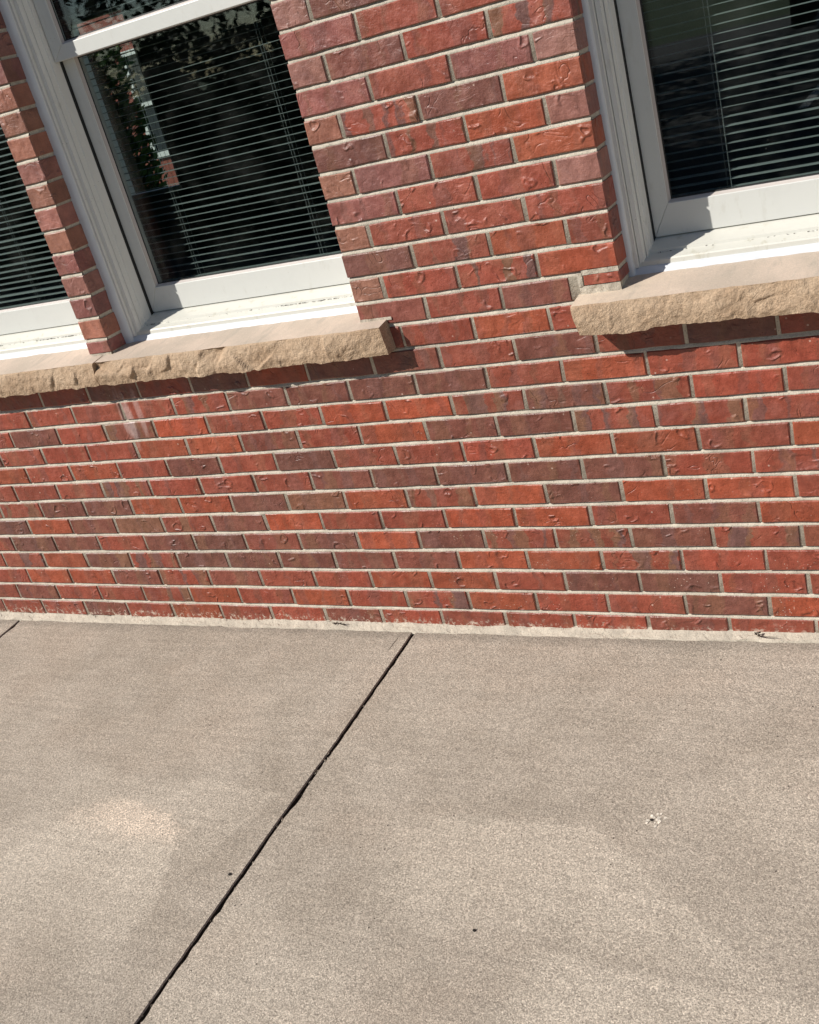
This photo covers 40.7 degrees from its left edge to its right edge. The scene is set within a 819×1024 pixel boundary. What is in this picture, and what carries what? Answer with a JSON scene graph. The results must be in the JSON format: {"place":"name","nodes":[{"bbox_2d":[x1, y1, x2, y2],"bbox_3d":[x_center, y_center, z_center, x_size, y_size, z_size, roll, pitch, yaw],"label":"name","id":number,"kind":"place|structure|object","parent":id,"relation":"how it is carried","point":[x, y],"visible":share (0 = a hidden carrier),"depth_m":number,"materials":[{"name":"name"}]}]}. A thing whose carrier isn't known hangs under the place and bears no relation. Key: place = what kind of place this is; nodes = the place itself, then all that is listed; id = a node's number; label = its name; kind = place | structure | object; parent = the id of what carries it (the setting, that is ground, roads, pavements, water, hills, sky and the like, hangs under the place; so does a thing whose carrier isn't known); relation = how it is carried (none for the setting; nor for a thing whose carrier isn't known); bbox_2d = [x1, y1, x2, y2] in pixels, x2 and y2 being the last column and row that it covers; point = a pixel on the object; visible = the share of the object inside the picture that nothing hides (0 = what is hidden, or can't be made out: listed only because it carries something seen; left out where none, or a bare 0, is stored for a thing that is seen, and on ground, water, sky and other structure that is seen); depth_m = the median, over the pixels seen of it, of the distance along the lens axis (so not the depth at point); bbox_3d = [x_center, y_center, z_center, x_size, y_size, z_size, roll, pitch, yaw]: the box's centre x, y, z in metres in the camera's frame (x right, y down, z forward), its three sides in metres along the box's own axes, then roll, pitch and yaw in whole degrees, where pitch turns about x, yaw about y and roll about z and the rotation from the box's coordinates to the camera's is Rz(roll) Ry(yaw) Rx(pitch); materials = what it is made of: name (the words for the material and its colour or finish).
{"place":"outdoors","nodes":[
{"label":"outdoors","id":0,"kind":"place"},
{"bbox_2d":[77,10,178,185],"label":"brick building","id":1,"kind":"structure","parent":0,"point":[95,26],"depth_m":18.15,"materials":[{"name":"ceramic"}]},
{"bbox_2d":[120,48,168,157],"bbox_3d":[-4.156,-6.734,18.107,0.800,1.700,0.080,-1,27,30],"label":"window","id":2,"kind":"structure","parent":1,"relation":"in","point":[128,55],"depth_m":18.20,"materials":[{"name":"white glass"}]},
{"bbox_2d":[0,620,818,1023],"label":"pavement","id":3,"kind":"structure","parent":0,"point":[378,826],"depth_m":2.45,"materials":[{"name":"concrete"}]},
{"bbox_2d":[645,813,666,826],"bbox_3d":[0.506,0.632,2.271,0.044,0.002,0.033,-29,27,-28],"label":"bird dropping","id":4,"kind":"object","parent":3,"relation":"on","point":[656,819],"visible":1,"depth_m":2.27,"materials":[{"name":"white"}]},
{"label":"ground","id":5,"kind":"structure","parent":0,"visible":0},
{"bbox_2d":[88,45,167,193],"bbox_3d":[-4.211,-3.707,11.958,3.221,2.816,1.254,-1,27,30],"label":"hedge","id":6,"kind":"object","parent":5,"relation":"on","point":[155,184],"visible":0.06,"depth_m":11.34,"materials":[{"name":"green plant"}]},
{"bbox_2d":[0,0,818,642],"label":"brick wall","id":7,"kind":"structure","parent":5,"relation":"on","point":[494,442],"depth_m":2.74,"materials":[{"name":"brick"}]},
{"bbox_2d":[0,298,86,359],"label":"sash window","id":8,"kind":"structure","parent":7,"relation":"attached to","point":[48,327],"depth_m":3.50,"materials":[{"name":"white plastic"}]},
{"bbox_2d":[0,127,69,308],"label":"window blind","id":9,"kind":"object","parent":8,"relation":"attached to","point":[27,267],"depth_m":3.48,"materials":[{"name":"grey plastic"}]},
{"bbox_2d":[0,348,102,397],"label":"stone sill","id":10,"kind":"structure","parent":7,"relation":"on","point":[57,371],"depth_m":3.34,"materials":[{"name":"stone"}]},
{"bbox_2d":[0,0,357,343],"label":"sash window","id":11,"kind":"structure","parent":7,"relation":"attached to","point":[146,303],"depth_m":3.06,"materials":[{"name":"white plastic"}]},
{"bbox_2d":[53,0,340,281],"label":"window blind","id":12,"kind":"object","parent":11,"relation":"attached to","point":[299,179],"depth_m":2.99,"materials":[{"name":"grey plastic"}]},
{"bbox_2d":[94,312,395,384],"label":"stone sill","id":13,"kind":"structure","parent":7,"relation":"on","point":[342,337],"depth_m":2.95,"materials":[{"name":"stone"}]},
{"bbox_2d":[570,251,818,334],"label":"stone sill","id":14,"kind":"structure","parent":7,"relation":"on","point":[775,286],"depth_m":2.34,"materials":[{"name":"stone"}]},
{"bbox_2d":[581,0,818,276],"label":"sash window","id":15,"kind":"structure","parent":7,"relation":"attached to","point":[663,229],"depth_m":2.40,"materials":[{"name":"white plastic"}]},
{"bbox_2d":[642,0,818,196],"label":"window blind","id":16,"kind":"object","parent":15,"relation":"attached to","point":[739,131],"depth_m":2.36,"materials":[{"name":"grey plastic"}]},
{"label":"room floor","id":17,"kind":"structure","parent":0,"visible":0},
{"bbox_2d":[0,0,818,306],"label":"room wall","id":18,"kind":"structure","parent":17,"relation":"on","point":[294,104],"depth_m":6.70,"materials":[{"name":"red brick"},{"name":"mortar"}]},
{"bbox_2d":[69,3,182,198],"bbox_3d":[-1.827,-2.640,7.176,0.500,1.150,0.060,-1,27,30],"label":"window","id":19,"kind":"structure","parent":18,"relation":"attached to","point":[134,195],"depth_m":7.24,"materials":[{"name":"plastic"}]}
]}

